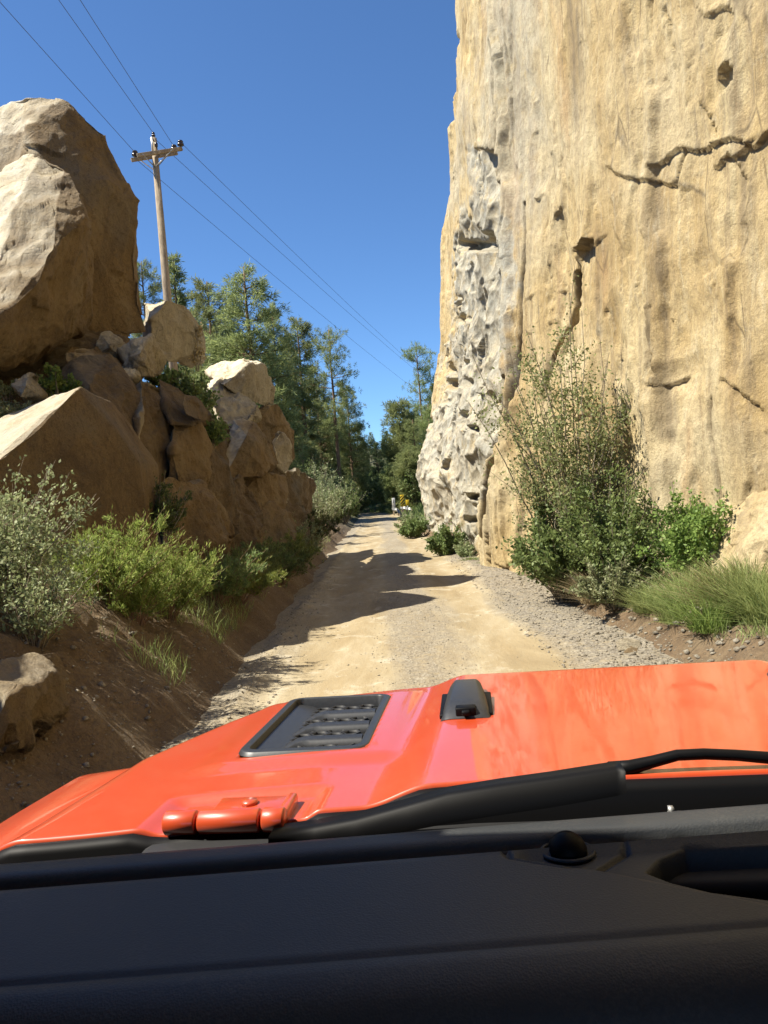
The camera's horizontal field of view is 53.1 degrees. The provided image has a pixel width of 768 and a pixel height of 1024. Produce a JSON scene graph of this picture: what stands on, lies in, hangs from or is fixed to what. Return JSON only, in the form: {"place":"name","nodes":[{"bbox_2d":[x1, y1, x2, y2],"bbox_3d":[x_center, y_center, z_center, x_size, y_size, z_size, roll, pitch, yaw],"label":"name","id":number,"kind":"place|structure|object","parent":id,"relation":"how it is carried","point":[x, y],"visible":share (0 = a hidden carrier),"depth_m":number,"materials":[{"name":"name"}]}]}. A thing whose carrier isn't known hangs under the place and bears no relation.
{"place":"outdoors","nodes":[
{"label":"outdoors","id":0,"kind":"place"},
{"bbox_2d":[0,500,329,685],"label":"grass","id":1,"kind":"structure","parent":0,"point":[228,621],"depth_m":7.66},
{"bbox_2d":[0,570,334,806],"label":"gravel","id":2,"kind":"structure","parent":0,"point":[84,688],"depth_m":5.88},
{"bbox_2d":[0,0,459,448],"label":"sky","id":3,"kind":"structure","parent":0,"point":[329,120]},
{"bbox_2d":[0,449,767,822],"bbox_3d":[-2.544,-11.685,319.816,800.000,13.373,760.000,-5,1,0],"label":"ground","id":4,"kind":"structure","parent":0,"point":[108,749],"depth_m":5.93,"materials":[{"name":"brown soil"}]},
{"bbox_2d":[0,652,76,755],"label":"boulder","id":5,"kind":"object","parent":4,"relation":"on","point":[34,702],"visible":1,"depth_m":4.39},
{"bbox_2d":[0,455,101,607],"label":"shrub","id":6,"kind":"object","parent":4,"relation":"on","point":[12,550],"visible":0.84,"depth_m":5.72,"materials":[{"name":"green plant"}]},
{"bbox_2d":[0,549,111,648],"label":"shrub","id":7,"kind":"object","parent":4,"relation":"on","point":[51,615],"visible":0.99,"depth_m":5.26,"materials":[{"name":"green plant"}]},
{"bbox_2d":[0,329,129,407],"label":"boulder","id":8,"kind":"object","parent":4,"relation":"on","point":[87,340],"visible":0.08,"depth_m":11.58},
{"bbox_2d":[0,154,93,371],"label":"boulder","id":9,"kind":"object","parent":8,"relation":"on","point":[46,273],"visible":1,"depth_m":10.30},
{"bbox_2d":[0,98,145,336],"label":"boulder","id":10,"kind":"object","parent":8,"relation":"on","point":[66,136],"visible":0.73,"depth_m":12.72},
{"bbox_2d":[0,387,161,562],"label":"boulder","id":11,"kind":"object","parent":4,"relation":"on","point":[93,442],"visible":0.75,"depth_m":8.43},
{"bbox_2d":[0,378,18,400],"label":"shrub","id":12,"kind":"object","parent":11,"relation":"on","point":[7,392],"visible":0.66,"depth_m":9.88,"materials":[{"name":"green plant"}]},
{"bbox_2d":[0,399,35,417],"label":"shrub","id":13,"kind":"object","parent":11,"relation":"on","point":[7,409],"visible":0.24,"depth_m":9.27,"materials":[{"name":"green plant"}]},
{"bbox_2d":[11,372,51,403],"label":"boulder","id":14,"kind":"object","parent":11,"relation":"on","point":[26,387],"visible":0.84,"depth_m":9.47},
{"bbox_2d":[132,381,173,482],"bbox_3d":[-3.254,-0.997,11.349,0.509,1.784,2.303,-5,1,0],"label":"boulder","id":15,"kind":"object","parent":11,"relation":"on","point":[150,393],"visible":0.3,"depth_m":10.99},
{"bbox_2d":[59,354,162,478],"bbox_3d":[-3.820,-1.272,10.826,1.290,1.906,2.508,-5,1,0],"label":"boulder","id":16,"kind":"object","parent":15,"relation":"on","point":[105,376],"visible":0.5,"depth_m":10.42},
{"bbox_2d":[36,362,75,395],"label":"shrub","id":17,"kind":"object","parent":16,"relation":"on","point":[54,383],"visible":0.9,"depth_m":9.75,"materials":[{"name":"green plant"}]},
{"bbox_2d":[60,376,82,391],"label":"shrub","id":18,"kind":"object","parent":16,"relation":"on","point":[77,384],"visible":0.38,"depth_m":9.85,"materials":[{"name":"green plant"}]},
{"bbox_2d":[64,346,138,383],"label":"boulder","id":19,"kind":"object","parent":16,"relation":"on","point":[73,353],"visible":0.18,"depth_m":11.42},
{"bbox_2d":[96,331,125,360],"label":"boulder","id":20,"kind":"object","parent":19,"relation":"on","point":[110,342],"visible":0.56,"depth_m":11.91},
{"bbox_2d":[122,366,141,383],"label":"boulder","id":21,"kind":"object","parent":16,"relation":"on","point":[134,374],"visible":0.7,"depth_m":11.07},
{"bbox_2d":[116,333,167,378],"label":"boulder","id":22,"kind":"object","parent":21,"relation":"on","point":[146,356],"visible":0.94,"depth_m":11.53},
{"bbox_2d":[44,504,191,605],"bbox_3d":[-2.324,0.400,6.780,1.280,0.962,1.190,-5,2,-37],"label":"shrub","id":23,"kind":"object","parent":4,"relation":"on","point":[113,563],"visible":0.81,"depth_m":6.69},
{"bbox_2d":[97,561,190,625],"bbox_3d":[-2.210,0.741,6.905,0.932,0.569,0.973,-5,1,0],"label":"shrub","id":24,"kind":"object","parent":4,"relation":"on","point":[131,604],"visible":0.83,"depth_m":6.82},
{"bbox_2d":[129,257,168,386],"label":"pine tree","id":25,"kind":"object","parent":4,"relation":"on","point":[156,288],"visible":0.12,"depth_m":59.38,"materials":[{"name":"green plant"}]},
{"bbox_2d":[131,132,183,378],"bbox_3d":[-8.809,-8.761,31.676,2.140,13.822,0.741,-5,1,-31],"label":"utility pole","id":26,"kind":"object","parent":4,"relation":"on","point":[155,154],"visible":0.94,"depth_m":31.59,"materials":[{"name":"brown wood"}]},
{"bbox_2d":[0,2,133,150],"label":"power line","id":27,"kind":"object","parent":26,"relation":"attached to","point":[63,72],"visible":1,"depth_m":26.30,"materials":[{"name":"metal"}]},
{"bbox_2d":[133,532,226,620],"bbox_3d":[-2.043,0.638,7.544,1.121,0.890,1.088,-5,1,0],"label":"shrub","id":28,"kind":"object","parent":4,"relation":"on","point":[193,576],"visible":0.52,"depth_m":7.38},
{"bbox_2d":[159,251,209,379],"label":"pine tree","id":29,"kind":"object","parent":4,"relation":"on","point":[180,298],"visible":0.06,"depth_m":61.52,"materials":[{"name":"green plant"}]},
{"bbox_2d":[154,477,234,564],"bbox_3d":[-2.599,0.199,10.938,0.706,1.403,2.663,-4,1,3],"label":"boulder","id":30,"kind":"object","parent":4,"relation":"on","point":[206,519],"visible":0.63,"depth_m":10.66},
{"bbox_2d":[149,471,193,543],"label":"shrub","id":31,"kind":"object","parent":30,"relation":"on","point":[175,513],"visible":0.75,"depth_m":9.67,"materials":[{"name":"green plant"}]},
{"bbox_2d":[178,273,256,418],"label":"pine tree","id":32,"kind":"object","parent":4,"relation":"on","point":[200,305],"visible":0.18,"depth_m":51.82,"materials":[{"name":"green plant"}]},
{"bbox_2d":[208,449,239,539],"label":"boulder","id":33,"kind":"object","parent":4,"relation":"on","point":[221,485],"visible":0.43,"depth_m":12.63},
{"bbox_2d":[166,418,219,487],"bbox_3d":[-2.940,-0.933,11.963,0.466,1.346,2.269,-5,1,0],"label":"boulder","id":34,"kind":"object","parent":33,"relation":"on","point":[189,451],"visible":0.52,"depth_m":11.46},
{"bbox_2d":[158,379,211,427],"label":"boulder","id":35,"kind":"object","parent":34,"relation":"on","point":[171,405],"visible":0.54,"depth_m":11.44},
{"bbox_2d":[144,365,187,387],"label":"shrub","id":36,"kind":"object","parent":35,"relation":"on","point":[168,376],"visible":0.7,"depth_m":12.33,"materials":[{"name":"green plant"}]},
{"bbox_2d":[175,368,223,409],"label":"shrub","id":37,"kind":"object","parent":35,"relation":"on","point":[186,387],"visible":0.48,"depth_m":12.49,"materials":[{"name":"green plant"}]},
{"bbox_2d":[182,395,207,419],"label":"boulder","id":38,"kind":"object","parent":34,"relation":"on","point":[193,406],"visible":1,"depth_m":11.43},
{"bbox_2d":[204,411,230,448],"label":"shrub","id":39,"kind":"object","parent":33,"relation":"on","point":[216,431],"visible":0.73,"depth_m":12.77,"materials":[{"name":"green plant"}]},
{"bbox_2d":[180,542,269,605],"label":"shrub","id":40,"kind":"object","parent":4,"relation":"on","point":[233,583],"visible":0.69,"depth_m":9.09,"materials":[{"name":"green plant"}]},
{"bbox_2d":[142,381,309,540],"bbox_3d":[-3.265,-0.391,15.612,1.887,3.965,9.409,-4,1,10],"label":"boulder","id":41,"kind":"object","parent":4,"relation":"on","point":[299,510],"visible":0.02,"depth_m":18.97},
{"bbox_2d":[206,377,261,427],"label":"boulder","id":42,"kind":"object","parent":41,"relation":"on","point":[230,407],"visible":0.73,"depth_m":16.40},
{"bbox_2d":[142,301,205,367],"bbox_3d":[-4.223,-3.505,15.396,0.970,1.311,2.824,-5,1,0],"label":"boulder","id":43,"kind":"object","parent":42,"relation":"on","point":[171,326],"visible":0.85,"depth_m":14.71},
{"bbox_2d":[188,322,205,370],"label":"shrub","id":44,"kind":"object","parent":43,"relation":"on","point":[200,352],"visible":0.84,"depth_m":15.49,"materials":[{"name":"green plant"}]},
{"bbox_2d":[256,404,294,460],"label":"boulder","id":45,"kind":"object","parent":41,"relation":"on","point":[272,423],"visible":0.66,"depth_m":18.78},
{"bbox_2d":[204,358,275,405],"bbox_3d":[-3.424,-3.035,18.503,1.335,1.156,3.888,-5,1,0],"label":"boulder","id":46,"kind":"object","parent":45,"relation":"on","point":[252,380],"visible":0.9,"depth_m":17.29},
{"bbox_2d":[230,474,262,553],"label":"boulder","id":47,"kind":"object","parent":4,"relation":"on","point":[249,518],"visible":0.64,"depth_m":13.85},
{"bbox_2d":[226,418,277,479],"bbox_3d":[-2.665,-1.260,15.685,0.840,1.289,2.942,-4,1,4],"label":"boulder","id":48,"kind":"object","parent":47,"relation":"on","point":[250,453],"visible":0.94,"depth_m":14.86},
{"bbox_2d":[216,547,287,604],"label":"shrub","id":49,"kind":"object","parent":4,"relation":"on","point":[272,575],"visible":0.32,"depth_m":9.75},
{"bbox_2d":[189,259,325,465],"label":"pine tree","id":50,"kind":"object","parent":4,"relation":"on","point":[241,339],"visible":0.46,"depth_m":49.23,"materials":[{"name":"green plant"}]},
{"bbox_2d":[216,535,304,591],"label":"shrub","id":51,"kind":"object","parent":4,"relation":"on","point":[287,557],"visible":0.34,"depth_m":11.12,"materials":[{"name":"green plant"}]},
{"bbox_2d":[253,301,298,420],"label":"pine tree","id":52,"kind":"object","parent":4,"relation":"on","point":[272,325],"visible":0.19,"depth_m":68.96,"materials":[{"name":"green plant"}]},
{"bbox_2d":[257,501,297,552],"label":"boulder","id":53,"kind":"object","parent":4,"relation":"on","point":[277,522],"visible":0.52,"depth_m":15.31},
{"bbox_2d":[244,472,288,509],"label":"boulder","id":54,"kind":"object","parent":53,"relation":"on","point":[270,486],"visible":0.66,"depth_m":15.77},
{"bbox_2d":[272,431,292,472],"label":"boulder","id":55,"kind":"object","parent":54,"relation":"on","point":[282,444],"visible":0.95,"depth_m":17.65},
{"bbox_2d":[241,536,326,584],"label":"shrub","id":56,"kind":"object","parent":4,"relation":"on","point":[306,555],"visible":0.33,"depth_m":13.24,"materials":[{"name":"green plant"}]},
{"bbox_2d":[272,333,307,441],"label":"pine tree","id":57,"kind":"object","parent":4,"relation":"on","point":[288,365],"visible":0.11,"depth_m":68.37,"materials":[{"name":"green plant"}]},
{"bbox_2d":[268,528,324,570],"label":"shrub","id":58,"kind":"object","parent":4,"relation":"on","point":[298,537],"visible":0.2,"depth_m":14.73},
{"bbox_2d":[274,315,325,443],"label":"pine tree","id":59,"kind":"object","parent":4,"relation":"on","point":[305,333],"visible":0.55,"depth_m":67.32,"materials":[{"name":"green plant"}]},
{"bbox_2d":[285,468,315,542],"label":"boulder","id":60,"kind":"object","parent":4,"relation":"on","point":[301,487],"visible":0.58,"depth_m":20.75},
{"bbox_2d":[290,439,328,482],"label":"pine tree","id":61,"kind":"object","parent":4,"relation":"on","point":[314,449],"visible":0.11,"depth_m":55.61,"materials":[{"name":"green plant"}]},
{"bbox_2d":[292,511,328,556],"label":"shrub","id":62,"kind":"object","parent":4,"relation":"on","point":[307,539],"visible":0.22,"depth_m":16.52,"materials":[{"name":"green plant"}]},
{"bbox_2d":[288,442,334,490],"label":"shrub","id":63,"kind":"object","parent":4,"relation":"on","point":[302,470],"visible":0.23,"depth_m":47.70,"materials":[{"name":"green plant"}]},
{"bbox_2d":[312,489,336,519],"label":"shrub","id":64,"kind":"object","parent":4,"relation":"on","point":[316,503],"visible":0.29,"depth_m":26.88,"materials":[{"name":"green plant"}]},
{"bbox_2d":[295,375,354,479],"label":"pine tree","id":65,"kind":"object","parent":4,"relation":"on","point":[328,436],"visible":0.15,"depth_m":75.40,"materials":[{"name":"green plant"}]},
{"bbox_2d":[307,509,344,545],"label":"shrub","id":66,"kind":"object","parent":4,"relation":"on","point":[324,522],"visible":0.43,"depth_m":20.44,"materials":[{"name":"green plant"}]},
{"bbox_2d":[307,458,354,500],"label":"shrub","id":67,"kind":"object","parent":4,"relation":"on","point":[327,483],"visible":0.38,"depth_m":43.68,"materials":[{"name":"green plant"}]},
{"bbox_2d":[312,485,352,526],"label":"shrub","id":68,"kind":"object","parent":4,"relation":"on","point":[337,492],"visible":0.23,"depth_m":31.66,"materials":[{"name":"green plant"}]},
{"bbox_2d":[303,326,362,482],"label":"pine tree","id":69,"kind":"object","parent":4,"relation":"on","point":[328,421],"visible":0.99,"depth_m":65.39,"materials":[{"name":"green plant"}]},
{"bbox_2d":[317,417,363,484],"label":"pine tree","id":70,"kind":"object","parent":4,"relation":"on","point":[323,449],"visible":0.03,"depth_m":77.04,"materials":[{"name":"green plant"}]},
{"bbox_2d":[317,463,366,500],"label":"shrub","id":71,"kind":"object","parent":4,"relation":"on","point":[347,484],"visible":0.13,"depth_m":52.01,"materials":[{"name":"green plant"}]},
{"bbox_2d":[320,482,367,523],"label":"shrub","id":72,"kind":"object","parent":4,"relation":"on","point":[348,511],"visible":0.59,"depth_m":41.92,"materials":[{"name":"green plant"}]},
{"bbox_2d":[329,385,377,502],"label":"pine tree","id":73,"kind":"object","parent":4,"relation":"on","point":[347,454],"visible":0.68,"depth_m":72.34,"materials":[{"name":"green plant"}]},
{"bbox_2d":[357,487,375,514],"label":"shrub","id":74,"kind":"object","parent":4,"relation":"on","point":[364,504],"visible":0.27,"depth_m":71.38,"materials":[{"name":"green plant"}]},
{"bbox_2d":[368,443,385,504],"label":"fir tree","id":75,"kind":"object","parent":4,"relation":"on","point":[378,462],"visible":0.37,"depth_m":83.75,"materials":[{"name":"plant"}]},
{"bbox_2d":[333,502,424,518],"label":"grass","id":76,"kind":"structure","parent":4,"relation":"on","point":[415,510],"depth_m":61.34,"materials":[{"name":"green plant"}]},
{"bbox_2d":[370,478,389,505],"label":"shrub","id":77,"kind":"object","parent":4,"relation":"on","point":[378,493],"visible":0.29,"depth_m":73.47,"materials":[{"name":"green plant"}]},
{"bbox_2d":[375,464,401,513],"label":"pine tree","id":78,"kind":"object","parent":4,"relation":"on","point":[385,477],"visible":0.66,"depth_m":65.57,"materials":[{"name":"green plant"}]},
{"bbox_2d":[371,396,427,480],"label":"pine tree","id":79,"kind":"object","parent":4,"relation":"on","point":[394,407],"visible":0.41,"depth_m":71.37,"materials":[{"name":"green plant"}]},
{"bbox_2d":[390,446,420,508],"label":"pine tree","id":80,"kind":"object","parent":4,"relation":"on","point":[407,459],"visible":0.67,"depth_m":61.43,"materials":[{"name":"green plant"}]},
{"bbox_2d":[393,455,421,504],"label":"shrub","id":81,"kind":"object","parent":4,"relation":"on","point":[408,480],"visible":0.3,"depth_m":61.32,"materials":[{"name":"green plant"}]},
{"bbox_2d":[390,418,425,487],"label":"pine tree","id":82,"kind":"object","parent":4,"relation":"on","point":[411,426],"visible":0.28,"depth_m":63.67,"materials":[{"name":"green plant"}]},
{"bbox_2d":[393,511,423,527],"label":"shrub","id":83,"kind":"object","parent":4,"relation":"on","point":[404,519],"visible":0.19,"depth_m":33.85,"materials":[{"name":"green plant"}]},
{"bbox_2d":[393,513,430,538],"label":"shrub","id":84,"kind":"object","parent":4,"relation":"on","point":[415,527],"visible":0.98,"depth_m":27.86,"materials":[{"name":"green plant"}]},
{"bbox_2d":[400,339,436,442],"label":"pine tree","id":85,"kind":"object","parent":4,"relation":"on","point":[421,382],"visible":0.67,"depth_m":75.46,"materials":[{"name":"green plant"}]},
{"bbox_2d":[412,404,432,445],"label":"pine tree","id":86,"kind":"object","parent":4,"relation":"on","point":[427,415],"visible":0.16,"depth_m":69.53,"materials":[{"name":"green plant"}]},
{"bbox_2d":[421,520,468,555],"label":"shrub","id":87,"kind":"object","parent":4,"relation":"on","point":[444,539],"visible":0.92,"depth_m":19.14,"materials":[{"name":"green plant"}]},
{"bbox_2d":[453,539,476,556],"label":"shrub","id":88,"kind":"object","parent":4,"relation":"on","point":[463,550],"visible":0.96,"depth_m":18.15,"materials":[{"name":"green plant"}]},
{"bbox_2d":[495,485,602,602],"bbox_3d":[2.353,0.421,10.231,1.875,1.556,1.509,-5,1,0],"label":"shrub","id":89,"kind":"object","parent":4,"relation":"on","point":[545,564],"visible":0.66,"depth_m":9.96,"materials":[{"name":"green plant"}]},
{"bbox_2d":[463,266,648,573],"bbox_3d":[2.438,-1.100,10.271,2.327,4.232,2.548,-5,1,-29],"label":"shrub","id":90,"kind":"object","parent":4,"relation":"on","point":[563,474],"visible":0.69,"depth_m":10.04,"materials":[{"name":"green plant"}]},
{"bbox_2d":[552,570,606,604],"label":"grass tuft","id":91,"kind":"object","parent":4,"relation":"on","point":[584,600],"visible":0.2,"depth_m":9.37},
{"bbox_2d":[416,0,767,572],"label":"rock cliff","id":92,"kind":"structure","parent":4,"relation":"on","point":[614,153],"depth_m":10.03,"materials":[{"name":"stone"}]},
{"bbox_2d":[546,459,678,581],"bbox_3d":[2.790,0.171,9.177,1.615,1.612,1.732,-5,1,0],"label":"shrub","id":93,"kind":"object","parent":4,"relation":"on","point":[612,543],"visible":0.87,"depth_m":9.07,"materials":[{"name":"green plant"}]},
{"bbox_2d":[563,554,664,609],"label":"shrub","id":94,"kind":"object","parent":4,"relation":"on","point":[595,589],"visible":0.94,"depth_m":8.50,"materials":[{"name":"green plant"}]},
{"bbox_2d":[606,583,667,613],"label":"grass tuft","id":95,"kind":"object","parent":4,"relation":"on","point":[639,608],"visible":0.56,"depth_m":7.89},
{"bbox_2d":[613,583,674,610],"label":"grass tuft","id":96,"kind":"object","parent":4,"relation":"on","point":[653,606],"visible":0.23,"depth_m":7.74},
{"bbox_2d":[601,562,714,613],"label":"grass tuft","id":97,"kind":"object","parent":4,"relation":"on","point":[674,591],"visible":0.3,"depth_m":7.35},
{"bbox_2d":[627,593,701,625],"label":"grass tuft","id":98,"kind":"object","parent":4,"relation":"on","point":[667,616],"visible":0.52,"depth_m":7.20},
{"bbox_2d":[635,480,734,580],"bbox_3d":[3.459,0.216,8.331,1.214,1.177,1.318,-5,1,-33],"label":"shrub","id":99,"kind":"object","parent":4,"relation":"on","point":[694,534],"visible":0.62,"depth_m":8.16,"materials":[{"name":"green plant"}]},
{"bbox_2d":[637,593,747,633],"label":"grass tuft","id":100,"kind":"object","parent":4,"relation":"on","point":[703,626],"visible":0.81,"depth_m":6.57,"materials":[{"name":"green plant"}]},
{"bbox_2d":[654,562,736,601],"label":"grass tuft","id":101,"kind":"object","parent":4,"relation":"on","point":[696,580],"visible":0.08,"depth_m":7.13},
{"bbox_2d":[635,553,767,618],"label":"grass tuft","id":102,"kind":"object","parent":4,"relation":"on","point":[717,581],"visible":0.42,"depth_m":6.70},
{"bbox_2d":[648,557,765,612],"bbox_3d":[3.001,0.664,6.888,1.427,0.519,1.554,-3,2,40],"label":"grass tuft","id":103,"kind":"object","parent":4,"relation":"on","point":[705,582],"visible":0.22,"depth_m":6.83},
{"bbox_2d":[670,547,767,593],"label":"grass tuft","id":104,"kind":"object","parent":4,"relation":"on","point":[728,563],"visible":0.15,"depth_m":6.85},
{"bbox_2d":[679,562,767,626],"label":"grass tuft","id":105,"kind":"object","parent":4,"relation":"on","point":[763,609],"visible":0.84,"depth_m":6.21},
{"bbox_2d":[690,569,767,620],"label":"grass tuft","id":106,"kind":"object","parent":4,"relation":"on","point":[742,594],"visible":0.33,"depth_m":6.41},
{"bbox_2d":[710,491,767,580],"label":"boulder","id":107,"kind":"object","parent":4,"relation":"on","point":[747,520],"visible":0.52,"depth_m":7.42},
{"bbox_2d":[159,513,682,752],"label":"road","id":108,"kind":"structure","parent":0,"point":[466,603],"depth_m":8.82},
{"bbox_2d":[0,660,767,1023],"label":"off road vehicle","id":109,"kind":"object","parent":108,"relation":"on","point":[572,846],"visible":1,"depth_m":0.71,"materials":[{"name":"orange paint"}]},
{"bbox_2d":[222,539,767,710],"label":"gravel","id":110,"kind":"structure","parent":0,"point":[689,641],"depth_m":7.92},
{"bbox_2d":[615,638,640,651],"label":"stone","id":111,"kind":"object","parent":110,"relation":"on","point":[621,644],"visible":0.89,"depth_m":7.21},
{"bbox_2d":[585,570,767,645],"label":"grass","id":112,"kind":"structure","parent":0,"point":[750,632],"depth_m":6.18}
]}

